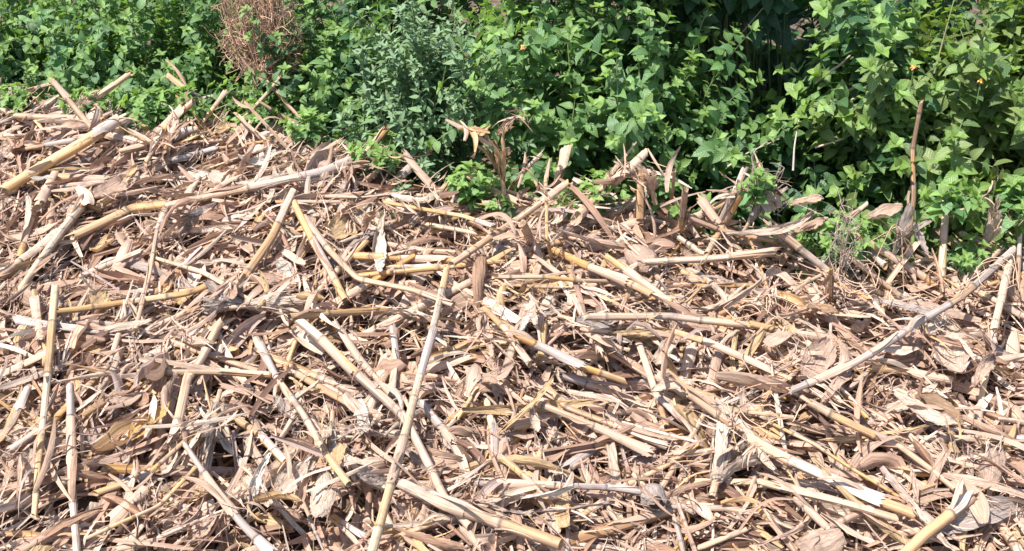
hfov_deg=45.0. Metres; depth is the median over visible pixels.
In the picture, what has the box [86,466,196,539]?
maize stalk
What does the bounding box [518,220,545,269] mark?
maize stalk
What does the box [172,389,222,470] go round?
ear husk
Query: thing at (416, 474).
maize stalk
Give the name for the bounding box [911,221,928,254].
dry leaf
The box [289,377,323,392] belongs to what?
dry leaf
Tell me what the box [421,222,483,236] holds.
maize stalk
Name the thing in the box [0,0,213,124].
lantana shrub
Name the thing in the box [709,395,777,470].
dry leaf
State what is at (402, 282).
maize stalk
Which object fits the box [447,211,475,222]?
maize stalk
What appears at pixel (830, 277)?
maize stalk
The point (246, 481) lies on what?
dry leaf
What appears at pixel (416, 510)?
maize stalk
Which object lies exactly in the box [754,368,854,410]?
maize stalk
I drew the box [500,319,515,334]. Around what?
dry leaf
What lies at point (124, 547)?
maize stalk
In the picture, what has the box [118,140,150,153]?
maize stalk
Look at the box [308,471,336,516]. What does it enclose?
dry leaf
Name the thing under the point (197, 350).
maize stalk
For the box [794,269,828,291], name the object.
maize stalk
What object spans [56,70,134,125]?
maize stalk
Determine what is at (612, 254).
dry leaf
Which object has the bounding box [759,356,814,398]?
maize stalk
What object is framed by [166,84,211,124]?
seedling
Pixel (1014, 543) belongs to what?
maize stalk
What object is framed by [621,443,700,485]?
maize stalk
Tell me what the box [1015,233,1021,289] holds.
maize stalk
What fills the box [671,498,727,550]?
maize stalk
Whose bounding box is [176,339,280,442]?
maize stalk
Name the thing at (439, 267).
maize stalk
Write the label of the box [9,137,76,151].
maize stalk
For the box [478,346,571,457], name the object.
maize stalk
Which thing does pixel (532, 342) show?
maize stalk
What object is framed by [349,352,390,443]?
maize stalk
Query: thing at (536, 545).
maize stalk
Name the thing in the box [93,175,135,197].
dry leaf
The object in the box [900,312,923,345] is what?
dry leaf
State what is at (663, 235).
dry leaf
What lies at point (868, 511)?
maize stalk
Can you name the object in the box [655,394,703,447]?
maize stalk
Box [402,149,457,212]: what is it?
maize stalk
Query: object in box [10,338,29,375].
dry leaf
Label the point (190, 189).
dry leaf
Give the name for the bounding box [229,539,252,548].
dry leaf
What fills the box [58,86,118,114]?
seedling
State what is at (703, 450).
maize stalk
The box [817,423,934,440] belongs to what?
dry leaf
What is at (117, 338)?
maize stalk
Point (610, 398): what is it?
dry leaf
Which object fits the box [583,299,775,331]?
maize stalk
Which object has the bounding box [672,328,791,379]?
maize stalk
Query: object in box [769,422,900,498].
maize stalk
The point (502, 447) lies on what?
maize stalk
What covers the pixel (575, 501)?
dry leaf
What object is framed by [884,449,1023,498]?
stalk
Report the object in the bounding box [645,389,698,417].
dry leaf
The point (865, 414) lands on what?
maize stalk
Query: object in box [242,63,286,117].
maize stalk
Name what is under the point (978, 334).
dry leaf
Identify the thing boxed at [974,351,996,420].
maize stalk
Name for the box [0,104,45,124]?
maize stalk
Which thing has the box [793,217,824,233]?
dry leaf
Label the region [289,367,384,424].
maize stalk
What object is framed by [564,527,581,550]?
dry leaf
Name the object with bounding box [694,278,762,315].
dry leaf
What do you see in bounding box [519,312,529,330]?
dry leaf
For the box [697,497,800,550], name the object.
maize stalk
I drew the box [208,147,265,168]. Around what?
maize stalk
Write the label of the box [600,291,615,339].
dry leaf
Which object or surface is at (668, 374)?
dry leaf
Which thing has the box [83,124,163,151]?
maize stalk
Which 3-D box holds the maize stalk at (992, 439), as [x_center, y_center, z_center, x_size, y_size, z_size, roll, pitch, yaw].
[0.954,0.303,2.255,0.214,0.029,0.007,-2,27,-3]
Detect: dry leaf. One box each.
[0,149,14,158]
[0,230,35,246]
[0,254,45,281]
[0,383,21,441]
[0,433,101,466]
[0,491,32,512]
[9,319,86,336]
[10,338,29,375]
[15,353,41,399]
[15,447,35,489]
[16,195,31,282]
[24,408,88,443]
[28,507,102,548]
[30,170,81,180]
[30,543,52,550]
[42,436,59,473]
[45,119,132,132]
[48,161,149,170]
[48,381,146,416]
[65,319,151,338]
[77,454,105,465]
[84,264,115,312]
[87,289,109,303]
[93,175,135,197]
[106,390,138,403]
[115,288,154,299]
[118,126,209,146]
[121,305,137,356]
[125,262,204,305]
[126,300,165,352]
[128,413,154,440]
[145,401,170,425]
[147,479,228,505]
[156,301,249,312]
[159,480,193,538]
[160,372,177,423]
[161,257,243,266]
[169,175,201,224]
[172,332,213,346]
[173,163,244,180]
[186,513,216,544]
[189,141,199,166]
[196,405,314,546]
[199,457,212,533]
[204,122,257,126]
[207,170,234,185]
[215,121,230,133]
[221,234,267,258]
[221,312,246,334]
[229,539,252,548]
[231,384,316,420]
[232,175,331,232]
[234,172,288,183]
[235,108,253,148]
[237,149,275,165]
[242,474,272,506]
[243,430,271,479]
[247,363,338,375]
[247,452,271,517]
[256,269,268,310]
[262,434,308,483]
[267,335,293,366]
[271,222,296,251]
[272,461,308,492]
[273,395,298,421]
[275,257,301,284]
[278,142,312,172]
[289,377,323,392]
[301,230,374,291]
[307,481,359,488]
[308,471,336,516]
[316,307,397,320]
[327,211,362,238]
[328,338,434,345]
[328,443,345,471]
[349,200,376,229]
[352,205,370,221]
[353,383,452,397]
[354,398,369,432]
[357,466,386,485]
[365,309,431,327]
[369,275,395,306]
[372,213,385,263]
[374,232,386,271]
[385,236,456,262]
[385,295,464,322]
[391,498,536,550]
[394,526,464,550]
[399,382,501,394]
[404,336,524,371]
[405,448,510,510]
[412,467,434,549]
[436,332,450,390]
[439,360,450,385]
[445,405,473,433]
[448,454,584,482]
[450,240,464,277]
[461,399,592,415]
[466,271,510,324]
[467,483,574,498]
[469,125,488,136]
[469,444,481,462]
[472,251,485,329]
[473,360,516,382]
[473,498,581,524]
[482,313,494,358]
[486,368,509,431]
[491,215,555,232]
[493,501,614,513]
[496,118,513,135]
[496,189,508,261]
[497,371,557,434]
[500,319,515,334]
[504,355,545,404]
[515,368,627,409]
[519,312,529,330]
[522,298,537,324]
[527,306,565,326]
[527,399,540,431]
[530,447,569,476]
[544,499,561,534]
[550,432,585,441]
[551,419,574,512]
[553,476,584,528]
[555,363,574,399]
[555,492,569,527]
[563,230,667,252]
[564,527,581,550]
[575,492,647,536]
[591,220,690,262]
[593,250,617,287]
[599,453,633,492]
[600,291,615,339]
[602,204,647,211]
[603,337,748,381]
[603,424,622,535]
[612,199,701,270]
[615,221,684,295]
[618,447,661,463]
[636,309,707,315]
[637,484,695,513]
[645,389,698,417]
[648,264,667,304]
[651,376,687,391]
[653,335,676,364]
[658,278,681,313]
[661,327,765,400]
[673,403,709,448]
[675,232,715,242]
[679,267,737,317]
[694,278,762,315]
[701,519,760,550]
[706,343,730,485]
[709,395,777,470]
[715,282,836,336]
[725,208,816,235]
[726,371,738,418]
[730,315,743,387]
[730,476,815,532]
[736,349,822,359]
[752,172,781,212]
[756,490,826,546]
[778,317,796,341]
[779,316,829,334]
[789,493,909,504]
[790,194,823,205]
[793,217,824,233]
[794,528,846,550]
[800,336,836,377]
[805,448,823,526]
[807,303,839,313]
[812,456,920,550]
[813,338,850,412]
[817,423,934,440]
[821,370,855,402]
[840,335,926,386]
[846,382,937,427]
[847,435,896,470]
[852,295,922,307]
[860,451,948,525]
[864,203,902,220]
[864,370,927,434]
[873,300,981,321]
[881,299,932,313]
[894,390,960,425]
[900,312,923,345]
[909,462,919,506]
[909,496,955,550]
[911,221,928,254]
[919,344,1015,391]
[923,314,946,334]
[928,421,948,448]
[933,325,969,372]
[941,496,1023,534]
[947,426,966,549]
[951,180,994,213]
[957,449,973,550]
[963,332,987,337]
[971,349,995,385]
[979,487,1023,548]
[993,521,1023,537]
[994,364,1023,377]
[995,270,1023,323]
[997,335,1023,342]
[1014,248,1023,300]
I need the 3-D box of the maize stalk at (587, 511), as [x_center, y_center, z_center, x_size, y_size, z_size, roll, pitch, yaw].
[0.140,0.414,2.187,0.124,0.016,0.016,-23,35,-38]
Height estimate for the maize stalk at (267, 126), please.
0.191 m
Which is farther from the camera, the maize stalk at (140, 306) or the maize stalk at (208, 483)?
the maize stalk at (140, 306)
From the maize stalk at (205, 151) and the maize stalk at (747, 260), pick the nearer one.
the maize stalk at (747, 260)
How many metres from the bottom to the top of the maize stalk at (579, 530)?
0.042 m
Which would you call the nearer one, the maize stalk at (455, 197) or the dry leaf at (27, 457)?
the dry leaf at (27, 457)
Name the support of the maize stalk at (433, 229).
on the crop litter
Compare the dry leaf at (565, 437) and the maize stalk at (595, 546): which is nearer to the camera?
the maize stalk at (595, 546)
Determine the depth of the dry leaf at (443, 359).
2.57 m
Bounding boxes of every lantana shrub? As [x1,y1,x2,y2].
[0,0,73,102]
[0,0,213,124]
[22,0,325,141]
[152,0,476,174]
[424,0,719,213]
[485,0,776,247]
[609,110,858,272]
[703,0,978,283]
[763,0,1023,308]
[825,0,1023,258]
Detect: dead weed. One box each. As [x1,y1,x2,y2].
[730,142,793,216]
[811,183,871,286]
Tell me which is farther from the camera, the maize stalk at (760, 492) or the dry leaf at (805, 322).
the dry leaf at (805, 322)
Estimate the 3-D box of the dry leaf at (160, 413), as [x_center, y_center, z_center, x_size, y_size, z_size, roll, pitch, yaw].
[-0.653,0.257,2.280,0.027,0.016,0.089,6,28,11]
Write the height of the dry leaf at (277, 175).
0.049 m
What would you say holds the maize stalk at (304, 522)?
on the crop litter
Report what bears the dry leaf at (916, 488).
on the crop litter
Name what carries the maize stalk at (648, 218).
on the crop litter
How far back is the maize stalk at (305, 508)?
2.15 m
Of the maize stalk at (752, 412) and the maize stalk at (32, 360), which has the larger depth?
the maize stalk at (32, 360)
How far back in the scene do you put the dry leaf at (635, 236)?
2.80 m
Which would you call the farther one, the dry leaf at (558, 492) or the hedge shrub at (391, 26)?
the hedge shrub at (391, 26)
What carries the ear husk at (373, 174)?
on the crop litter
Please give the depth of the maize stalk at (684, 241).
2.81 m
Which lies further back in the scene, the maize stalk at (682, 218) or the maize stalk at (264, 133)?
the maize stalk at (264, 133)
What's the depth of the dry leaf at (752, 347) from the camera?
2.47 m
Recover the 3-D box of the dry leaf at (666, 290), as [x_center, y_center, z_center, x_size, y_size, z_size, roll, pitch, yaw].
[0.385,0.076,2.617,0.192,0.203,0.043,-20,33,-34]
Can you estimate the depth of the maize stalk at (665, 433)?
2.31 m
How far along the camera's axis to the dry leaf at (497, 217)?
2.87 m
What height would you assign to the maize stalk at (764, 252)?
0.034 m
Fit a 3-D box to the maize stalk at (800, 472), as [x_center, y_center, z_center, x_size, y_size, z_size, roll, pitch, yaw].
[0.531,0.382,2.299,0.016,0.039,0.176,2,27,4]
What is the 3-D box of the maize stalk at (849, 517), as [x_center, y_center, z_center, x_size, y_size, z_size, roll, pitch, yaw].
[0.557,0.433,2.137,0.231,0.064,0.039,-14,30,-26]
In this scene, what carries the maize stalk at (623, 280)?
on the crop litter
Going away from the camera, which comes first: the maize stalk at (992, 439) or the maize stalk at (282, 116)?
the maize stalk at (992, 439)
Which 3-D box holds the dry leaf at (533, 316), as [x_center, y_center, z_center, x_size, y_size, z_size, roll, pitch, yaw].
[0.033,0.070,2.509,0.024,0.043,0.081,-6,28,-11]
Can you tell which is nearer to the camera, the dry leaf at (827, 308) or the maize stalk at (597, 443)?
the maize stalk at (597, 443)
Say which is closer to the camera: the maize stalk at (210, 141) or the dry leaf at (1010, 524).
the dry leaf at (1010, 524)
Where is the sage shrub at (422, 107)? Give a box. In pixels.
[274,0,578,228]
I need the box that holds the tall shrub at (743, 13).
[617,0,797,182]
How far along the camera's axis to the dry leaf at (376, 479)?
2.15 m
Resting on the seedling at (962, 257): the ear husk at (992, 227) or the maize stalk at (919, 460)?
the ear husk at (992, 227)
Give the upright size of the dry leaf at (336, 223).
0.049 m
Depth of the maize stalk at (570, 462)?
2.30 m
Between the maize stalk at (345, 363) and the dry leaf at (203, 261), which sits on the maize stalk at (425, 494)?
the maize stalk at (345, 363)
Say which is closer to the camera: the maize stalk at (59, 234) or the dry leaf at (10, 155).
the maize stalk at (59, 234)
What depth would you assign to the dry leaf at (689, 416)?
2.32 m
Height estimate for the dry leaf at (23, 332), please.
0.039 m
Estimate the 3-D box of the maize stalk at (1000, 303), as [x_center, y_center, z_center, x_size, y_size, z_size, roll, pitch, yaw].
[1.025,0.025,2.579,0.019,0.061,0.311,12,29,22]
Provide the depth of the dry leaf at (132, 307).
2.59 m
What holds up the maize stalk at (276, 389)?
on the crop litter
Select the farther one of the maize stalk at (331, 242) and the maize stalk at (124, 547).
the maize stalk at (331, 242)
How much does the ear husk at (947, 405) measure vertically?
0.054 m
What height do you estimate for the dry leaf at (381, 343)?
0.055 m
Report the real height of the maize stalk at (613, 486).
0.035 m
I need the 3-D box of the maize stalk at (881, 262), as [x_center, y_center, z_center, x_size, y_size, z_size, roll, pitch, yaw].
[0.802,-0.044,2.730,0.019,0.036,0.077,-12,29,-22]
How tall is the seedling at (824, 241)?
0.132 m
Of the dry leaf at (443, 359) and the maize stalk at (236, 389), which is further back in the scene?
the dry leaf at (443, 359)
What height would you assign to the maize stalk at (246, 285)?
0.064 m
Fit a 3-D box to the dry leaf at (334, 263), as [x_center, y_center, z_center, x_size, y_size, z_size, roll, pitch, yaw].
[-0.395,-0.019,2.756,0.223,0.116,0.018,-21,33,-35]
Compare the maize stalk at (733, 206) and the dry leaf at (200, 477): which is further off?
the maize stalk at (733, 206)
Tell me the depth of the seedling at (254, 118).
3.25 m
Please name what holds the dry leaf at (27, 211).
on the crop litter
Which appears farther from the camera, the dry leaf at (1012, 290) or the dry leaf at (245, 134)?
the dry leaf at (245, 134)
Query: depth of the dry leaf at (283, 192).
2.90 m
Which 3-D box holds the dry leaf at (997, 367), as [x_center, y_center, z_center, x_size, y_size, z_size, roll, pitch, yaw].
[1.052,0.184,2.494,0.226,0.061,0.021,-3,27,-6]
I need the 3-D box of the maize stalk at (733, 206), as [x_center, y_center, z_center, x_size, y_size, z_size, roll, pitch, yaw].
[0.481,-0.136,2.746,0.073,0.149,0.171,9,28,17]
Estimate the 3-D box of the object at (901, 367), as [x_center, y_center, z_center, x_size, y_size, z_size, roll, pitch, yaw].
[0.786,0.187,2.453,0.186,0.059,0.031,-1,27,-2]
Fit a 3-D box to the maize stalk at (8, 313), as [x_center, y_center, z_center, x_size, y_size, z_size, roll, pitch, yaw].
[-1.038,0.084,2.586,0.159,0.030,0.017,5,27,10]
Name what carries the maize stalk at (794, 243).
on the crop litter
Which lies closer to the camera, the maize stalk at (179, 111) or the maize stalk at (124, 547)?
the maize stalk at (124, 547)
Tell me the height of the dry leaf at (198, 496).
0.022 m
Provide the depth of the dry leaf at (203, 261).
2.75 m
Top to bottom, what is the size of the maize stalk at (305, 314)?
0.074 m
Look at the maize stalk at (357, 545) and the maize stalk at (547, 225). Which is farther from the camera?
the maize stalk at (547, 225)
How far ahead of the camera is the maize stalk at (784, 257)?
2.78 m
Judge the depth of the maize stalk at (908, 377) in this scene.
2.49 m
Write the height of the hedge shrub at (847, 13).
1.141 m
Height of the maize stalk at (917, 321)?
0.106 m
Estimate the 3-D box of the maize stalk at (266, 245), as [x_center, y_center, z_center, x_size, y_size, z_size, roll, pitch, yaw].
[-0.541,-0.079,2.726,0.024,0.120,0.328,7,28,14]
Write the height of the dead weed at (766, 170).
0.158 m
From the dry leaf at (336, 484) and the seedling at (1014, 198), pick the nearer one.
the dry leaf at (336, 484)
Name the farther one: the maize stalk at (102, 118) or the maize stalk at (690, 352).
the maize stalk at (102, 118)
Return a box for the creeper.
[682,0,900,151]
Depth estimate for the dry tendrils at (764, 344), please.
2.42 m
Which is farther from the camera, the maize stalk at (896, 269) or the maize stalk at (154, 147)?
the maize stalk at (154, 147)
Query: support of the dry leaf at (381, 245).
on the maize stalk at (421, 258)
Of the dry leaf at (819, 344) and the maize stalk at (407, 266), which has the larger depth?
the maize stalk at (407, 266)
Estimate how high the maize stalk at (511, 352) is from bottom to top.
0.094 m
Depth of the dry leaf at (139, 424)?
2.27 m
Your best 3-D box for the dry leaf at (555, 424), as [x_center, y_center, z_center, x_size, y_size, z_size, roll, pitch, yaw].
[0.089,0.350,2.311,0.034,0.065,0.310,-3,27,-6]
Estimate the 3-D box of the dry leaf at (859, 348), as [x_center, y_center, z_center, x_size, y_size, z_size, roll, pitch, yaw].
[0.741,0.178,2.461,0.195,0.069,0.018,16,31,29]
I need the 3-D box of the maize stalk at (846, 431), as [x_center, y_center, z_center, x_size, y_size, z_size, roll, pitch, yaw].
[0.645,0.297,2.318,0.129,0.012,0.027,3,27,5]
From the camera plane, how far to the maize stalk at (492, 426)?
2.32 m
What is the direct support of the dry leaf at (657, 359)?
on the crop litter
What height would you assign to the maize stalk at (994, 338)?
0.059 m
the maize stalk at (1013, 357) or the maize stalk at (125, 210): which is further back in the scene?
the maize stalk at (125, 210)
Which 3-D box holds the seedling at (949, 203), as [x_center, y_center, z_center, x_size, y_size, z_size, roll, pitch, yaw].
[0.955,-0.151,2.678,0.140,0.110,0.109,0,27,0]
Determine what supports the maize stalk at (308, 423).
on the crop litter
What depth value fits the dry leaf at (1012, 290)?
2.66 m
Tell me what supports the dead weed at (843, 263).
on the crop litter
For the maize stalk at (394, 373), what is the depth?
2.52 m
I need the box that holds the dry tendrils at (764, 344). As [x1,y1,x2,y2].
[739,316,807,373]
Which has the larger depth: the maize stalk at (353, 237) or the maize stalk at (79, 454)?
the maize stalk at (353, 237)
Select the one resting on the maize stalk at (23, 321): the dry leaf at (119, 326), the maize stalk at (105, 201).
the dry leaf at (119, 326)
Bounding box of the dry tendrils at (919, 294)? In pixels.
[843,224,968,301]
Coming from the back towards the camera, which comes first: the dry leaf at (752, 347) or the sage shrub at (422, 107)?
the sage shrub at (422, 107)
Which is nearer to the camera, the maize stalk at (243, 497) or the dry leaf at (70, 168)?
the maize stalk at (243, 497)
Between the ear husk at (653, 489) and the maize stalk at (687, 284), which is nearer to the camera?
the ear husk at (653, 489)
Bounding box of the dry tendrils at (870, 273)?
[822,227,903,304]
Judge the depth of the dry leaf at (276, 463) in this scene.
2.31 m
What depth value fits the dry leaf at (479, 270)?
2.61 m
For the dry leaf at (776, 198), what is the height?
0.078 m
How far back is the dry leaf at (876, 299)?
2.69 m
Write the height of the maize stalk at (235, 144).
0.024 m
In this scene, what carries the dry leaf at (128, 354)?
on the crop litter
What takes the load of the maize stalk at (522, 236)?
on the crop litter
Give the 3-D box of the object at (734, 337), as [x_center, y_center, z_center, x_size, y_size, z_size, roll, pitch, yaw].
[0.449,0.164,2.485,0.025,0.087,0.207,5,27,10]
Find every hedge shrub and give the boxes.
[0,0,167,81]
[36,0,336,115]
[235,0,511,120]
[408,0,720,139]
[571,0,896,90]
[752,0,976,164]
[914,0,1023,77]
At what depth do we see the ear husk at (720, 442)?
2.23 m
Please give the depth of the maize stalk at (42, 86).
3.45 m
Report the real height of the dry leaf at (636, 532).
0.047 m
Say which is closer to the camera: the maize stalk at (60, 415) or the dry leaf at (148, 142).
the maize stalk at (60, 415)
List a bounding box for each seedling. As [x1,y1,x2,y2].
[0,81,32,116]
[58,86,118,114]
[116,86,195,129]
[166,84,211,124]
[231,97,279,128]
[279,107,331,146]
[345,130,404,177]
[445,159,500,211]
[483,192,517,222]
[552,187,598,218]
[577,168,628,215]
[645,176,683,212]
[735,167,780,206]
[794,210,886,267]
[794,211,834,250]
[857,217,892,250]
[918,179,989,224]
[934,232,997,275]
[992,174,1023,233]
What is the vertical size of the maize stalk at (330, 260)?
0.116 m
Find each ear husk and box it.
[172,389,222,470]
[173,207,211,242]
[199,281,242,313]
[229,280,305,320]
[307,410,359,497]
[337,157,403,190]
[397,182,448,236]
[477,126,508,194]
[543,218,596,238]
[557,314,635,355]
[568,232,605,251]
[591,312,684,354]
[611,160,657,204]
[621,243,665,285]
[631,472,667,510]
[708,421,760,499]
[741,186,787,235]
[887,203,932,267]
[897,388,968,429]
[977,195,1019,256]
[978,442,1006,496]
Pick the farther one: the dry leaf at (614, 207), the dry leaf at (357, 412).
the dry leaf at (614, 207)
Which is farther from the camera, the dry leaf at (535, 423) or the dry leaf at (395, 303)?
the dry leaf at (395, 303)
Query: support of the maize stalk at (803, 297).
on the crop litter
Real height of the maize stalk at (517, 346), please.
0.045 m
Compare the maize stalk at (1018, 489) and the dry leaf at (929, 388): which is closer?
the maize stalk at (1018, 489)
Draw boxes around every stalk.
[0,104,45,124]
[0,107,56,135]
[0,114,118,193]
[0,186,93,280]
[0,309,29,319]
[0,344,62,379]
[0,384,32,436]
[0,400,36,427]
[1,420,47,457]
[2,170,100,212]
[9,83,52,94]
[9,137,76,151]
[12,113,93,121]
[12,316,139,338]
[16,193,92,297]
[16,207,37,257]
[25,356,57,415]
[29,289,45,348]
[31,284,59,518]
[33,171,58,211]
[33,352,117,437]
[39,142,94,175]
[49,77,108,148]
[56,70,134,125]
[57,173,110,182]
[57,276,226,314]
[57,537,164,550]
[60,175,150,187]
[64,199,176,240]
[65,448,175,489]
[66,382,80,550]
[78,331,210,422]
[79,248,145,278]
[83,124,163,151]
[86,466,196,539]
[89,95,104,121]
[91,453,160,495]
[95,126,199,160]
[97,464,234,476]
[98,144,194,207]
[103,485,150,534]
[109,291,140,364]
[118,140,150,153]
[122,413,217,493]
[126,519,143,534]
[131,228,227,315]
[132,193,175,336]
[136,356,270,377]
[138,296,210,335]
[144,124,167,165]
[147,356,193,464]
[147,488,206,517]
[149,98,194,136]
[154,256,252,300]
[162,118,196,154]
[165,59,202,100]
[165,137,405,209]
[165,282,256,294]
[165,371,192,451]
[168,145,217,163]
[169,338,257,370]
[171,138,236,146]
[172,91,239,107]
[173,94,218,138]
[174,452,321,529]
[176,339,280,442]
[177,165,235,225]
[178,301,215,326]
[181,317,222,382]
[182,442,277,550]
[189,89,227,136]
[193,488,248,499]
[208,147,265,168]
[211,116,286,154]
[211,399,286,463]
[217,139,271,149]
[217,204,312,257]
[217,383,307,408]
[221,367,360,460]
[235,188,297,290]
[237,52,301,118]
[240,122,285,156]
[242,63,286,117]
[244,100,303,166]
[245,321,282,340]
[251,328,351,486]
[255,350,364,398]
[258,100,301,125]
[266,234,369,342]
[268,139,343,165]
[273,338,298,404]
[275,192,363,203]
[282,467,324,550]
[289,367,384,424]
[290,307,388,319]
[292,199,347,300]
[292,252,435,325]
[294,319,473,530]
[295,154,336,187]
[304,214,456,306]
[314,219,351,289]
[315,187,406,199]
[316,227,356,261]
[326,184,397,201]
[328,317,341,350]
[330,513,368,537]
[332,319,389,394]
[334,124,390,190]
[336,160,355,199]
[339,218,399,244]
[347,252,460,263]
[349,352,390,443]
[351,526,373,550]
[353,278,472,337]
[357,258,504,277]
[362,524,395,547]
[367,265,449,550]
[372,280,418,286]
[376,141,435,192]
[381,200,516,237]
[385,264,435,268]
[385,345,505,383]
[386,241,454,255]
[388,323,399,398]
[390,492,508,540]
[395,459,444,488]
[397,479,563,550]
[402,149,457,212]
[402,461,444,527]
[404,175,511,202]
[405,203,442,242]
[417,400,457,444]
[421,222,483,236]
[423,217,437,244]
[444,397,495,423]
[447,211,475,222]
[447,387,478,427]
[448,179,567,267]
[451,194,486,219]
[459,525,486,550]
[460,170,523,205]
[473,477,678,494]
[476,200,550,225]
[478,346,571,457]
[481,304,531,367]
[482,207,565,247]
[482,398,499,458]
[488,452,555,506]
[492,282,570,288]
[493,434,508,515]
[495,274,615,283]
[499,262,541,382]
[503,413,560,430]
[506,189,556,205]
[506,330,627,385]
[507,149,543,189]
[508,218,643,257]
[510,326,551,418]
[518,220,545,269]
[523,395,654,456]
[526,534,553,550]
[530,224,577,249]
[530,319,547,360]
[532,449,545,508]
[534,378,566,399]
[535,424,689,457]
[537,142,636,236]
[543,386,682,450]
[544,175,552,263]
[546,259,583,270]
[551,247,683,298]
[552,144,571,188]
[558,399,657,469]
[561,372,646,407]
[563,493,720,545]
[563,527,635,546]
[565,506,569,550]
[570,148,647,225]
[570,269,608,361]
[570,491,616,526]
[572,542,649,550]
[575,453,626,535]
[577,241,643,294]
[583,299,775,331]
[584,205,634,231]
[590,172,672,230]
[604,253,672,300]
[620,287,631,312]
[621,301,670,428]
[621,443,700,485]
[622,421,700,443]
[627,292,670,305]
[633,169,655,236]
[638,410,708,532]
[642,247,779,265]
[644,215,688,230]
[649,242,681,280]
[652,277,700,334]
[652,280,750,288]
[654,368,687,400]
[655,386,751,424]
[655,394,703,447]
[664,375,759,437]
[665,504,760,516]
[666,478,760,497]
[667,228,704,255]
[669,193,706,250]
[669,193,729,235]
[669,342,697,427]
[670,168,675,199]
[671,447,748,455]
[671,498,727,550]
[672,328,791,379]
[672,514,684,550]
[676,503,696,550]
[677,185,688,232]
[682,299,746,331]
[688,216,776,243]
[689,405,795,419]
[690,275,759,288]
[694,338,790,387]
[696,193,754,273]
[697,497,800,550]
[703,189,746,255]
[704,213,791,264]
[717,165,748,221]
[723,353,812,404]
[727,242,762,277]
[747,433,918,518]
[748,238,781,322]
[748,320,834,340]
[750,503,799,550]
[751,456,774,508]
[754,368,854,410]
[757,472,829,529]
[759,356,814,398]
[759,478,901,536]
[760,213,856,294]
[765,303,794,377]
[769,375,809,403]
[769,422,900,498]
[776,201,867,280]
[779,210,814,265]
[782,291,823,302]
[788,246,1015,394]
[790,468,806,500]
[792,497,892,549]
[793,241,848,294]
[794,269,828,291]
[798,362,886,422]
[806,399,899,448]
[810,452,999,482]
[821,429,882,439]
[822,265,834,301]
[834,285,869,295]
[836,246,902,297]
[837,281,871,300]
[838,388,874,422]
[847,226,985,304]
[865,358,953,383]
[866,248,887,269]
[879,241,920,291]
[879,279,893,319]
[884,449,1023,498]
[896,442,960,496]
[897,323,927,400]
[898,526,923,536]
[899,478,977,550]
[903,100,923,254]
[906,467,975,495]
[909,432,950,472]
[910,461,1023,492]
[919,435,1023,443]
[929,271,1023,301]
[937,200,948,291]
[939,247,1001,304]
[958,231,1023,270]
[973,445,1006,550]
[974,289,1023,319]
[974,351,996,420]
[979,437,1023,442]
[983,493,1023,550]
[987,330,1005,385]
[990,245,1016,329]
[993,353,1023,363]
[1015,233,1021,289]
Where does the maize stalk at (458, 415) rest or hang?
on the crop litter
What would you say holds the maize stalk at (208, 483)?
on the crop litter
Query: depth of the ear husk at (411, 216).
2.88 m
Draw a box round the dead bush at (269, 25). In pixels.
[203,0,313,95]
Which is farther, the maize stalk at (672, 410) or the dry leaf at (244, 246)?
the dry leaf at (244, 246)
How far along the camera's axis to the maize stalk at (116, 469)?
2.24 m
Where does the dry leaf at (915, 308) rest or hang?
on the crop litter
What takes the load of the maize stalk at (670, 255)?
on the crop litter
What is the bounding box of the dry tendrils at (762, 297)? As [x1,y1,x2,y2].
[723,294,772,319]
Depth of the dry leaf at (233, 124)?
3.26 m
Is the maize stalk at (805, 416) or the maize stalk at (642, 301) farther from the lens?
the maize stalk at (642, 301)
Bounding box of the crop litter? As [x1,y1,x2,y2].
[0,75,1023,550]
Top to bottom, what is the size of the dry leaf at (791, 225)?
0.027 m
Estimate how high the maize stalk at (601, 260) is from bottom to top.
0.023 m
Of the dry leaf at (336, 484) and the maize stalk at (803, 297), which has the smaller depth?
the dry leaf at (336, 484)
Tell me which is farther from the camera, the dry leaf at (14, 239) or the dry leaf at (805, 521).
the dry leaf at (14, 239)
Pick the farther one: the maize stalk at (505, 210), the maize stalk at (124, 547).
the maize stalk at (505, 210)
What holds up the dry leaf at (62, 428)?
on the crop litter
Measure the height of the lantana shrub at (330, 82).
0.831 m
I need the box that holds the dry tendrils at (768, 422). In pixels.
[726,383,801,427]
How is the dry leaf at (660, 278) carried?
on the crop litter
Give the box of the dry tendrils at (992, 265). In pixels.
[958,254,1019,291]
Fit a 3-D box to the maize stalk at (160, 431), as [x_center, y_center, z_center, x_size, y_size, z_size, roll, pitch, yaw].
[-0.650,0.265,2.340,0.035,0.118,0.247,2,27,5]
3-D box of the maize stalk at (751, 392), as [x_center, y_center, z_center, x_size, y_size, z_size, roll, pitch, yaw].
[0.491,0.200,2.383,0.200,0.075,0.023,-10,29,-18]

